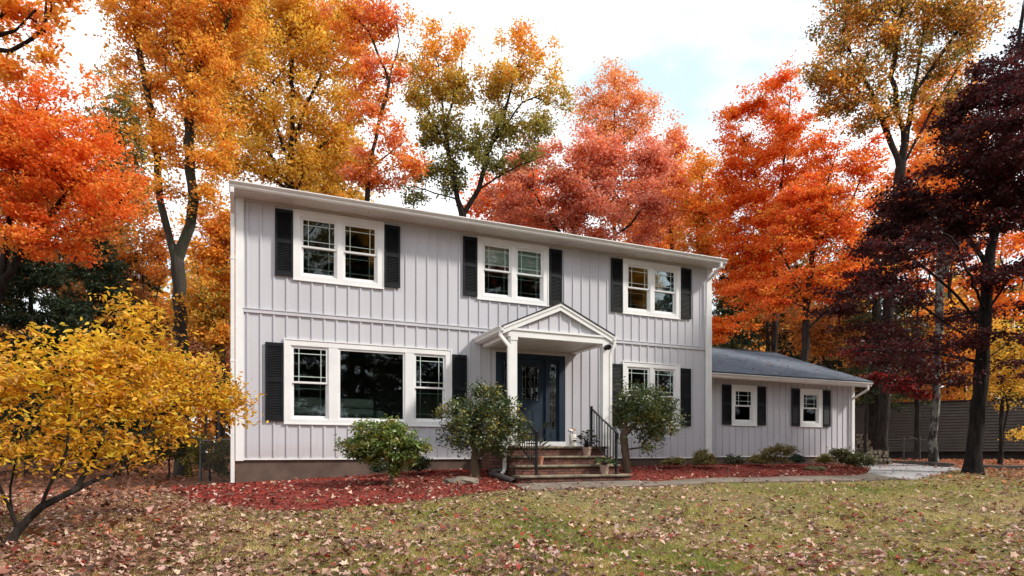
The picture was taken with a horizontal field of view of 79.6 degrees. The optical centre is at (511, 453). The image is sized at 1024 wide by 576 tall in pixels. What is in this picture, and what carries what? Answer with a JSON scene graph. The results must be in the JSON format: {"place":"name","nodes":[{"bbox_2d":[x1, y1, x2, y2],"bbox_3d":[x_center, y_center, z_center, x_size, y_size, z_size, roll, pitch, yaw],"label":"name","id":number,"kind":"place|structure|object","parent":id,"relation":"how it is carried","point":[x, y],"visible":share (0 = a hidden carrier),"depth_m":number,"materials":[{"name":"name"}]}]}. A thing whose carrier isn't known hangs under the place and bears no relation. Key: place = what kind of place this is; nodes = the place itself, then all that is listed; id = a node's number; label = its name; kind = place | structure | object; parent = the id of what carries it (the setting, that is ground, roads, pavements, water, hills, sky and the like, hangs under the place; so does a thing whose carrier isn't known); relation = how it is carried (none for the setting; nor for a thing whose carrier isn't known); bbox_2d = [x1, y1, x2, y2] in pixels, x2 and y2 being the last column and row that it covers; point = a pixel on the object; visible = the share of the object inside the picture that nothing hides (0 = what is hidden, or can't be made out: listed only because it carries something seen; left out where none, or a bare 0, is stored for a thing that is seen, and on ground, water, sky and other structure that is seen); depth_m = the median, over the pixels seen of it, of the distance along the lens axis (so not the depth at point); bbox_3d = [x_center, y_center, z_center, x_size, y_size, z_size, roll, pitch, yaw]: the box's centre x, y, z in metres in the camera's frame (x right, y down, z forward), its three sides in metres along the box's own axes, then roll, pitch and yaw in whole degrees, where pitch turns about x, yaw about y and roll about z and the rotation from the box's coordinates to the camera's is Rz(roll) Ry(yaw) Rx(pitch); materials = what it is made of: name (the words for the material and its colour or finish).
{"place":"outdoors","nodes":[
{"label":"outdoors","id":0,"kind":"place"},
{"bbox_2d":[0,452,1023,575],"bbox_3d":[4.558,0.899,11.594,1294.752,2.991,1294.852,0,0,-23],"label":"ground","id":1,"kind":"structure","parent":0,"point":[189,481],"depth_m":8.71,"materials":[{"name":"plant"}]},
{"bbox_2d":[0,425,40,458],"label":"thicket bush","id":2,"kind":"object","parent":1,"relation":"on","point":[17,440],"visible":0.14,"depth_m":17.04,"materials":[{"name":"green plant"}]},
{"bbox_2d":[0,253,43,345],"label":"woodland tree","id":3,"kind":"object","parent":1,"relation":"on","point":[12,329],"visible":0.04,"depth_m":34.26,"materials":[{"name":"red plant"}]},
{"bbox_2d":[0,159,83,463],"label":"woodland tree","id":4,"kind":"object","parent":1,"relation":"on","point":[34,268],"depth_m":35.92,"materials":[{"name":"orange plant"}]},
{"bbox_2d":[0,0,90,93],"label":"maple tree","id":5,"kind":"object","parent":1,"relation":"on","point":[10,10],"visible":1,"depth_m":12.02,"materials":[{"name":"orange plant"}]},
{"bbox_2d":[7,419,107,477],"bbox_3d":[-13.850,-0.139,18.965,3.200,1.923,2.362,0,0,-41],"label":"thicket bush","id":6,"kind":"object","parent":1,"relation":"on","point":[61,475],"visible":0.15,"depth_m":18.88,"materials":[{"name":"green plant"}]},
{"bbox_2d":[0,244,136,475],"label":"pine tree","id":7,"kind":"object","parent":1,"relation":"on","point":[10,318],"visible":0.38,"depth_m":21.68,"materials":[{"name":"green plant"}]},
{"bbox_2d":[0,173,150,466],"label":"woodland tree","id":8,"kind":"object","parent":1,"relation":"on","point":[135,289],"visible":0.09,"depth_m":30.04,"materials":[{"name":"orange plant"}]},
{"bbox_2d":[0,56,170,315],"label":"maple tree","id":9,"kind":"object","parent":1,"relation":"on","point":[24,131],"visible":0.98,"depth_m":14.22,"materials":[{"name":"orange plant"}]},
{"bbox_2d":[0,226,197,469],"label":"pine tree","id":10,"kind":"object","parent":1,"relation":"on","point":[103,275],"visible":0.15,"depth_m":25.83,"materials":[{"name":"green plant"}]},
{"bbox_2d":[61,179,162,462],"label":"woodland tree","id":11,"kind":"object","parent":1,"relation":"on","point":[120,245],"visible":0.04,"depth_m":37.55,"materials":[{"name":"orange plant"}]},
{"bbox_2d":[76,430,165,475],"bbox_3d":[-12.065,0.024,19.049,2.674,1.574,1.865,0,0,-23],"label":"thicket bush","id":12,"kind":"object","parent":1,"relation":"on","point":[135,471],"visible":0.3,"depth_m":18.92,"materials":[{"name":"green plant"}]},
{"bbox_2d":[76,61,169,225],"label":"woodland tree","id":13,"kind":"object","parent":1,"relation":"on","point":[113,111],"visible":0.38,"depth_m":43.54,"materials":[{"name":"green plant"}]},
{"bbox_2d":[0,279,268,547],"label":"yellow bush","id":14,"kind":"object","parent":1,"relation":"on","point":[109,395],"visible":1,"depth_m":6.94,"materials":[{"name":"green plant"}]},
{"bbox_2d":[81,184,206,464],"bbox_3d":[-19.296,-6.780,33.017,6.346,14.984,4.893,0,0,-23],"label":"woodland tree","id":15,"kind":"object","parent":1,"relation":"on","point":[153,248],"visible":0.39,"depth_m":32.69,"materials":[{"name":"orange plant"}]},
{"bbox_2d":[77,253,214,463],"bbox_3d":[-20.920,-5.242,34.230,8.048,11.855,8.804,0,0,-23],"label":"pine tree","id":16,"kind":"object","parent":1,"relation":"on","point":[155,288],"visible":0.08,"depth_m":33.99,"materials":[{"name":"green plant"}]},
{"bbox_2d":[133,425,211,476],"bbox_3d":[-9.528,-0.022,16.856,2.083,1.605,1.573,0,0,3],"label":"thicket bush","id":17,"kind":"object","parent":1,"relation":"on","point":[175,455],"visible":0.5,"depth_m":16.87,"materials":[{"name":"green plant"}]},
{"bbox_2d":[84,0,278,476],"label":"maple tree","id":18,"kind":"object","parent":1,"relation":"on","point":[188,35],"visible":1,"depth_m":18.32,"materials":[{"name":"orange plant"}]},
{"bbox_2d":[157,200,229,449],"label":"maple tree","id":19,"kind":"object","parent":1,"relation":"on","point":[211,303],"visible":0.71,"depth_m":26.56,"materials":[{"name":"orange plant"}]},
{"bbox_2d":[169,302,229,451],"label":"woodland tree","id":20,"kind":"object","parent":1,"relation":"on","point":[198,347],"visible":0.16,"depth_m":45.35,"materials":[{"name":"orange plant"}]},
{"bbox_2d":[177,431,229,480],"bbox_3d":[-7.706,0.107,15.548,1.365,1.310,1.058,0,0,-23],"label":"thicket bush","id":21,"kind":"object","parent":1,"relation":"on","point":[219,467],"visible":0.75,"depth_m":15.44,"materials":[{"name":"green plant"}]},
{"bbox_2d":[187,229,229,324],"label":"woodland tree","id":22,"kind":"object","parent":1,"relation":"on","point":[200,262],"depth_m":51.20,"materials":[{"name":"orange plant"}]},
{"bbox_2d":[194,263,229,456],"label":"bare tree","id":23,"kind":"object","parent":1,"relation":"on","point":[222,428],"visible":0.1,"depth_m":29.98,"materials":[{"name":"brown plant"}]},
{"bbox_2d":[199,439,229,482],"bbox_3d":[-7.093,0.212,14.700,1.631,1.174,0.053,0,0,39],"label":"chain link fence","id":24,"kind":"object","parent":1,"relation":"on","point":[200,459],"visible":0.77,"depth_m":14.87,"materials":[{"name":"grey metal"}]},
{"bbox_2d":[167,0,391,198],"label":"maple tree","id":25,"kind":"object","parent":1,"relation":"on","point":[296,19],"visible":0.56,"depth_m":28.56,"materials":[{"name":"yellow plant"}]},
{"bbox_2d":[282,135,381,202],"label":"woodland tree","id":26,"kind":"object","parent":1,"relation":"on","point":[356,193],"visible":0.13,"depth_m":43.22,"materials":[{"name":"orange plant"}]},
{"bbox_2d":[309,0,434,201],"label":"maple tree","id":27,"kind":"object","parent":1,"relation":"on","point":[377,17],"visible":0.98,"depth_m":25.81,"materials":[{"name":"orange plant"}]},
{"bbox_2d":[387,4,579,216],"bbox_3d":[-1.340,-10.039,29.188,9.230,21.421,3.481,0,0,2],"label":"oak tree","id":28,"kind":"object","parent":1,"relation":"on","point":[453,85],"visible":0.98,"depth_m":28.80,"materials":[{"name":"green plant"}]},
{"bbox_2d":[447,166,569,232],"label":"woodland tree","id":29,"kind":"object","parent":1,"relation":"on","point":[478,212],"visible":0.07,"depth_m":41.31,"materials":[{"name":"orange plant"}]},
{"bbox_2d":[0,462,1023,575],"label":"fallen leaves","id":30,"kind":"object","parent":1,"relation":"on","point":[155,545],"visible":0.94,"depth_m":7.09,"materials":[{"name":"brown plant"}]},
{"bbox_2d":[0,458,1023,543],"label":"wood leaves","id":31,"kind":"object","parent":1,"relation":"on","point":[30,531],"visible":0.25,"depth_m":14.40,"materials":[{"name":"brown plant"}]},
{"bbox_2d":[0,228,1023,457],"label":"woods","id":32,"kind":"object","parent":1,"relation":"on","point":[211,421],"visible":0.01,"depth_m":55.14,"materials":[{"name":"orange plant"}]},
{"bbox_2d":[170,463,868,510],"bbox_3d":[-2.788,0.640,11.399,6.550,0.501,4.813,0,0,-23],"label":"mulch bed","id":33,"kind":"object","parent":1,"relation":"on","point":[331,491],"visible":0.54,"depth_m":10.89,"materials":[{"name":"red wood"}]},
{"bbox_2d":[365,461,388,473],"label":"shrub","id":34,"kind":"object","parent":33,"relation":"on","point":[380,469],"visible":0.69,"depth_m":12.80,"materials":[{"name":"green plant"}]},
{"bbox_2d":[333,413,435,485],"bbox_3d":[-2.465,-0.047,11.670,1.818,1.381,1.506,0,0,-23],"label":"rhododendron bush","id":35,"kind":"object","parent":33,"relation":"on","point":[373,443],"visible":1,"depth_m":11.39,"materials":[{"name":"green plant"}]},
{"bbox_2d":[404,455,432,474],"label":"shrub","id":36,"kind":"object","parent":33,"relation":"on","point":[423,463],"visible":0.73,"depth_m":13.09,"materials":[{"name":"green plant"}]},
{"bbox_2d":[443,476,478,483],"bbox_3d":[-0.996,0.568,12.109,0.744,0.232,0.470,0,0,-23],"label":"rock","id":37,"kind":"object","parent":33,"relation":"on","point":[467,479],"visible":0.66,"depth_m":11.96,"materials":[{"name":"beige stone"}]},
{"bbox_2d":[429,376,534,476],"bbox_3d":[-0.647,-0.545,13.037,2.204,2.135,1.742,0,0,-23],"label":"holly bush","id":38,"kind":"object","parent":33,"relation":"on","point":[472,432],"visible":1,"depth_m":12.85,"materials":[{"name":"green plant"}]},
{"bbox_2d":[488,467,516,482],"bbox_3d":[-0.215,0.473,12.774,0.349,0.350,0.961,0,0,-23],"label":"drain pipe","id":39,"kind":"object","parent":33,"relation":"on","point":[495,472],"visible":0.97,"depth_m":12.74,"materials":[{"name":"plastic"}]},
{"bbox_2d":[175,463,865,508],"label":"bed leaves","id":40,"kind":"object","parent":33,"relation":"on","point":[347,488],"visible":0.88,"depth_m":11.39,"materials":[{"name":"red plant"}]},
{"bbox_2d":[229,179,873,482],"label":"house","id":41,"kind":"structure","parent":1,"relation":"on","point":[412,318],"depth_m":14.78,"materials":[{"name":"paint"}]},
{"bbox_2d":[293,208,383,289],"bbox_3d":[-3.792,-4.451,13.515,1.938,1.517,0.112,0,0,-23],"label":"window","id":42,"kind":"structure","parent":41,"relation":"in","point":[339,222],"depth_m":13.47,"materials":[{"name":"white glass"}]},
{"bbox_2d":[294,397,384,418],"bbox_3d":[-4.339,-0.835,14.005,2.720,0.790,0.880,0,0,-23],"label":"sofa","id":43,"kind":"object","parent":41,"relation":"in","point":[305,406],"visible":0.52,"depth_m":13.79,"materials":[{"name":"fabric"}]},
{"bbox_2d":[284,338,451,426],"bbox_3d":[-3.143,-1.525,13.794,3.720,1.824,0.112,0,0,-23],"label":"window","id":44,"kind":"structure","parent":41,"relation":"in","point":[332,384],"depth_m":13.50,"materials":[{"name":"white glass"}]},
{"bbox_2d":[477,236,548,306],"bbox_3d":[0.024,-4.451,15.172,1.915,1.517,0.141,0,0,-23],"label":"window","id":45,"kind":"structure","parent":41,"relation":"in","point":[488,247],"depth_m":15.14,"materials":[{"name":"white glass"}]},
{"bbox_2d":[517,358,544,440],"bbox_3d":[0.462,-1.322,15.346,0.816,2.045,0.129,0,0,-23],"label":"front door","id":46,"kind":"structure","parent":41,"relation":"in","point":[537,407],"depth_m":15.40,"materials":[{"name":"blue wood"}]},
{"bbox_2d":[622,361,679,428],"bbox_3d":[3.796,-1.565,16.779,1.890,1.784,0.112,0,0,-23],"label":"window","id":47,"kind":"structure","parent":41,"relation":"in","point":[651,368],"depth_m":16.79,"materials":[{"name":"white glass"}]},
{"bbox_2d":[622,258,680,319],"bbox_3d":[3.788,-4.457,16.819,1.899,1.479,0.193,0,0,-23],"label":"window","id":48,"kind":"structure","parent":41,"relation":"in","point":[668,290],"depth_m":16.85,"materials":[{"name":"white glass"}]},
{"bbox_2d":[731,384,756,425],"bbox_3d":[7.092,-1.457,18.849,1.019,1.249,0.112,0,0,-23],"label":"window","id":49,"kind":"structure","parent":41,"relation":"in","point":[744,397],"depth_m":18.87,"materials":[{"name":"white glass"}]},
{"bbox_2d":[799,388,822,426],"bbox_3d":[9.686,-1.462,19.965,1.000,1.239,0.112,0,0,-23],"label":"window","id":50,"kind":"structure","parent":41,"relation":"in","point":[811,400],"depth_m":20.00,"materials":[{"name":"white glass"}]},
{"bbox_2d":[482,446,631,482],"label":"brick steps","id":51,"kind":"structure","parent":1,"relation":"on","point":[567,464],"depth_m":13.46,"materials":[{"name":"brick"}]},
{"bbox_2d":[517,406,538,474],"bbox_3d":[0.299,-0.323,13.193,0.100,1.561,1.176,0,0,-23],"label":"handrail","id":52,"kind":"object","parent":51,"relation":"on","point":[536,448],"visible":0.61,"depth_m":12.82,"materials":[{"name":"metal"}]},
{"bbox_2d":[523,422,554,464],"bbox_3d":[0.579,-0.204,13.156,0.724,0.909,0.625,0,0,-23],"label":"potted plant","id":53,"kind":"object","parent":51,"relation":"on","point":[540,458],"visible":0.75,"depth_m":13.13,"materials":[{"name":"green plant"}]},
{"bbox_2d":[573,430,599,455],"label":"potted plant","id":54,"kind":"object","parent":51,"relation":"on","point":[586,449],"visible":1,"depth_m":13.96,"materials":[{"name":"green plant"}]},
{"bbox_2d":[590,406,618,473],"bbox_3d":[2.081,-0.323,13.960,0.100,1.561,1.176,0,0,-23],"label":"handrail","id":55,"kind":"object","parent":51,"relation":"on","point":[592,410],"visible":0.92,"depth_m":13.91,"materials":[{"name":"metal"}]},
{"bbox_2d":[591,457,618,473],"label":"potted plant","id":56,"kind":"object","parent":51,"relation":"on","point":[604,468],"visible":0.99,"depth_m":13.40,"materials":[{"name":"green plant"}]},
{"bbox_2d":[464,102,687,245],"bbox_3d":[3.375,-8.804,32.755,12.192,18.714,5.843,0,0,1],"label":"maple tree","id":57,"kind":"object","parent":1,"relation":"on","point":[598,167],"visible":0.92,"depth_m":32.42,"materials":[{"name":"red plant"}]},
{"bbox_2d":[561,56,669,240],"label":"maple tree","id":58,"kind":"object","parent":1,"relation":"on","point":[608,101],"visible":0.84,"depth_m":47.31,"materials":[{"name":"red plant"}]},
{"bbox_2d":[596,173,689,250],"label":"woodland tree","id":59,"kind":"object","parent":1,"relation":"on","point":[667,246],"visible":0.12,"depth_m":45.12,"materials":[{"name":"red plant"}]},
{"bbox_2d":[622,109,712,249],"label":"maple tree","id":60,"kind":"object","parent":1,"relation":"on","point":[677,137],"visible":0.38,"depth_m":36.54,"materials":[{"name":"orange plant"}]},
{"bbox_2d":[653,142,750,276],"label":"maple tree","id":61,"kind":"object","parent":1,"relation":"on","point":[703,243],"visible":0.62,"depth_m":32.58,"materials":[{"name":"orange plant"}]},
{"bbox_2d":[515,473,898,491],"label":"walkway","id":62,"kind":"structure","parent":1,"relation":"on","point":[697,481],"depth_m":13.37,"materials":[{"name":"concrete"}]},
{"bbox_2d":[712,254,762,350],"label":"pine tree","id":63,"kind":"object","parent":1,"relation":"on","point":[748,342],"visible":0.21,"depth_m":39.72,"materials":[{"name":"green plant"}]},
{"bbox_2d":[619,464,860,480],"bbox_3d":[7.086,0.502,16.788,10.850,0.373,3.915,0,0,-23],"label":"mulch bed","id":64,"kind":"object","parent":1,"relation":"on","point":[648,474],"visible":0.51,"depth_m":15.37,"materials":[{"name":"red wood"}]},
{"bbox_2d":[612,376,691,472],"bbox_3d":[3.098,-0.672,14.630,1.888,2.320,1.679,0,0,-23],"label":"holly bush","id":65,"kind":"object","parent":64,"relation":"on","point":[646,419],"visible":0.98,"depth_m":14.48,"materials":[{"name":"green plant"}]},
{"bbox_2d":[660,456,687,465],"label":"shrub","id":66,"kind":"object","parent":64,"relation":"on","point":[675,460],"visible":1,"depth_m":15.45,"materials":[{"name":"green plant"}]},
{"bbox_2d":[689,448,718,467],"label":"shrub","id":67,"kind":"object","parent":64,"relation":"on","point":[702,457],"visible":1,"depth_m":15.79,"materials":[{"name":"green plant"}]},
{"bbox_2d":[723,454,747,464],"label":"shrub","id":68,"kind":"object","parent":64,"relation":"on","point":[731,459],"visible":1,"depth_m":16.86,"materials":[{"name":"green plant"}]},
{"bbox_2d":[748,453,770,464],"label":"shrub","id":69,"kind":"object","parent":64,"relation":"on","point":[759,459],"visible":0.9,"depth_m":17.19,"materials":[{"name":"green plant"}]},
{"bbox_2d":[758,443,802,468],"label":"spreading shrub","id":70,"kind":"object","parent":64,"relation":"on","point":[777,448],"visible":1,"depth_m":16.53,"materials":[{"name":"green plant"}]},
{"bbox_2d":[788,452,807,465],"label":"shrub","id":71,"kind":"object","parent":64,"relation":"on","point":[796,458],"visible":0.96,"depth_m":17.70,"materials":[{"name":"green plant"}]},
{"bbox_2d":[803,465,826,470],"bbox_3d":[8.302,0.455,16.802,0.669,0.244,0.470,0,0,-23],"label":"rock","id":72,"kind":"object","parent":64,"relation":"on","point":[813,468],"visible":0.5,"depth_m":16.65,"materials":[{"name":"stone"}]},
{"bbox_2d":[813,453,834,465],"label":"shrub","id":73,"kind":"object","parent":64,"relation":"on","point":[824,458],"visible":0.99,"depth_m":18.08,"materials":[{"name":"green plant"}]},
{"bbox_2d":[826,446,878,468],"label":"rhododendron bush","id":74,"kind":"object","parent":64,"relation":"on","point":[845,457],"visible":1,"depth_m":17.58,"materials":[{"name":"green plant"}]},
{"bbox_2d":[712,258,812,350],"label":"woodland tree","id":75,"kind":"object","parent":1,"relation":"on","point":[762,330],"visible":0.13,"depth_m":47.09,"materials":[{"name":"orange plant"}]},
{"bbox_2d":[687,50,850,352],"bbox_3d":[12.449,-9.272,29.691,7.980,19.530,5.555,0,0,-3],"label":"maple tree","id":76,"kind":"object","parent":1,"relation":"on","point":[786,133],"visible":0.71,"depth_m":29.53,"materials":[{"name":"orange plant"}]},
{"bbox_2d":[754,256,801,353],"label":"bare tree","id":77,"kind":"object","parent":1,"relation":"on","point":[767,341],"visible":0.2,"depth_m":33.99,"materials":[{"name":"brown plant"}]},
{"bbox_2d":[753,264,833,365],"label":"pine tree","id":78,"kind":"object","parent":1,"relation":"on","point":[787,352],"visible":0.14,"depth_m":41.95,"materials":[{"name":"green plant"}]},
{"bbox_2d":[712,119,895,361],"bbox_3d":[12.771,-6.659,26.093,8.073,14.351,4.039,0,0,-7],"label":"maple tree","id":79,"kind":"object","parent":1,"relation":"on","point":[817,202],"visible":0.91,"depth_m":25.70,"materials":[{"name":"orange plant"}]},
{"bbox_2d":[791,259,838,367],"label":"bare tree","id":80,"kind":"object","parent":1,"relation":"on","point":[818,363],"visible":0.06,"depth_m":38.02,"materials":[{"name":"brown plant"}]},
{"bbox_2d":[757,298,906,375],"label":"maple tree","id":81,"kind":"object","parent":1,"relation":"on","point":[822,340],"visible":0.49,"depth_m":32.57,"materials":[{"name":"orange plant"}]},
{"bbox_2d":[784,208,880,369],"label":"woodland tree","id":82,"kind":"object","parent":1,"relation":"on","point":[807,262],"visible":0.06,"depth_m":45.60,"materials":[{"name":"orange plant"}]},
{"bbox_2d":[800,269,870,401],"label":"pine tree","id":83,"kind":"object","parent":1,"relation":"on","point":[833,364],"visible":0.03,"depth_m":50.16,"materials":[{"name":"green plant"}]},
{"bbox_2d":[827,218,942,449],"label":"pine tree","id":84,"kind":"object","parent":1,"relation":"on","point":[874,400],"visible":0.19,"depth_m":31.78,"materials":[{"name":"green plant"}]},
{"bbox_2d":[829,334,951,456],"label":"maple tree","id":85,"kind":"object","parent":1,"relation":"on","point":[895,384],"visible":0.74,"depth_m":21.82,"materials":[{"name":"red plant"}]},
{"bbox_2d":[892,460,917,463],"bbox_3d":[14.942,0.368,23.326,0.140,0.174,2.873,0,0,16],"label":"timber edging","id":86,"kind":"object","parent":1,"relation":"on","point":[906,462],"visible":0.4,"depth_m":23.23,"materials":[{"name":"brown wood"}]},
{"bbox_2d":[792,0,1021,457],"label":"oak tree","id":87,"kind":"object","parent":1,"relation":"on","point":[964,19],"visible":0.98,"depth_m":26.81,"materials":[{"name":"yellow plant"}]},
{"bbox_2d":[892,287,931,458],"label":"bare tree","id":88,"kind":"object","parent":1,"relation":"on","point":[917,428],"visible":0.29,"depth_m":29.95,"materials":[{"name":"brown plant"}]},
{"bbox_2d":[903,437,920,459],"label":"metal gate","id":89,"kind":"structure","parent":1,"relation":"on","point":[904,440],"depth_m":28.67,"materials":[{"name":"grey metal"}]},
{"bbox_2d":[803,0,1023,474],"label":"maroon tree","id":90,"kind":"object","parent":1,"relation":"on","point":[994,163],"visible":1,"depth_m":15.72,"materials":[{"name":"red plant"}]},
{"bbox_2d":[854,146,981,372],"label":"woodland tree","id":91,"kind":"object","parent":1,"relation":"on","point":[889,183],"visible":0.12,"depth_m":41.91,"materials":[{"name":"orange plant"}]},
{"bbox_2d":[893,291,968,375],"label":"woodland tree","id":92,"kind":"object","parent":1,"relation":"on","point":[905,326],"visible":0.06,"depth_m":47.10,"materials":[{"name":"red plant"}]},
{"bbox_2d":[878,128,989,461],"bbox_3d":[15.526,-5.662,21.922,4.256,12.329,2.794,0,0,-23],"label":"maple tree","id":93,"kind":"object","parent":1,"relation":"on","point":[933,454],"visible":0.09,"depth_m":21.90,"materials":[{"name":"orange plant"}]},
{"bbox_2d":[918,461,953,466],"bbox_3d":[14.230,0.386,20.679,0.140,0.209,2.532,0,0,14],"label":"timber edging","id":94,"kind":"object","parent":1,"relation":"on","point":[940,464],"visible":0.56,"depth_m":20.33,"materials":[{"name":"brown wood"}]},
{"bbox_2d":[855,398,1023,459],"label":"neighbouring house","id":95,"kind":"structure","parent":1,"relation":"on","point":[953,424],"depth_m":33.63,"materials":[{"name":"wood"}]},
{"bbox_2d":[898,57,990,398],"bbox_3d":[27.974,-12.425,39.758,7.337,25.765,5.421,0,0,-23],"label":"woodland tree","id":96,"kind":"object","parent":1,"relation":"on","point":[921,121],"visible":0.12,"depth_m":39.83,"materials":[{"name":"orange plant"}]},
{"bbox_2d":[909,296,1017,400],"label":"maple tree","id":97,"kind":"object","parent":1,"relation":"on","point":[956,395],"visible":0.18,"depth_m":37.77,"materials":[{"name":"red plant"}]},
{"bbox_2d":[945,203,1023,398],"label":"woodland tree","id":98,"kind":"object","parent":1,"relation":"on","point":[1016,246],"visible":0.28,"depth_m":39.77,"materials":[{"name":"orange plant"}]},
{"bbox_2d":[962,319,1023,464],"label":"birch tree","id":99,"kind":"object","parent":1,"relation":"on","point":[995,347],"visible":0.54,"depth_m":20.45,"materials":[{"name":"yellow plant"}]},
{"bbox_2d":[984,465,1023,469],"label":"timber edging","id":100,"kind":"object","parent":1,"relation":"on","point":[1016,467],"visible":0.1,"depth_m":18.30,"materials":[{"name":"brown wood"}]},
{"bbox_2d":[0,0,1023,448],"label":"sky","id":101,"kind":"structure","parent":0,"point":[696,53],"materials":[{"name":"white"}]},
{"bbox_2d":[568,429,575,445],"bbox_3d":[1.499,-0.385,15.327,0.190,0.452,0.372,0,0,14],"label":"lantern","id":102,"kind":"object","parent":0,"point":[572,437],"visible":0.76,"depth_m":15.32,"materials":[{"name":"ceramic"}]},
{"bbox_2d":[863,463,960,480],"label":"driveway","id":103,"kind":"structure","parent":0,"point":[912,472],"depth_m":17.08,"materials":[{"name":"concrete"}]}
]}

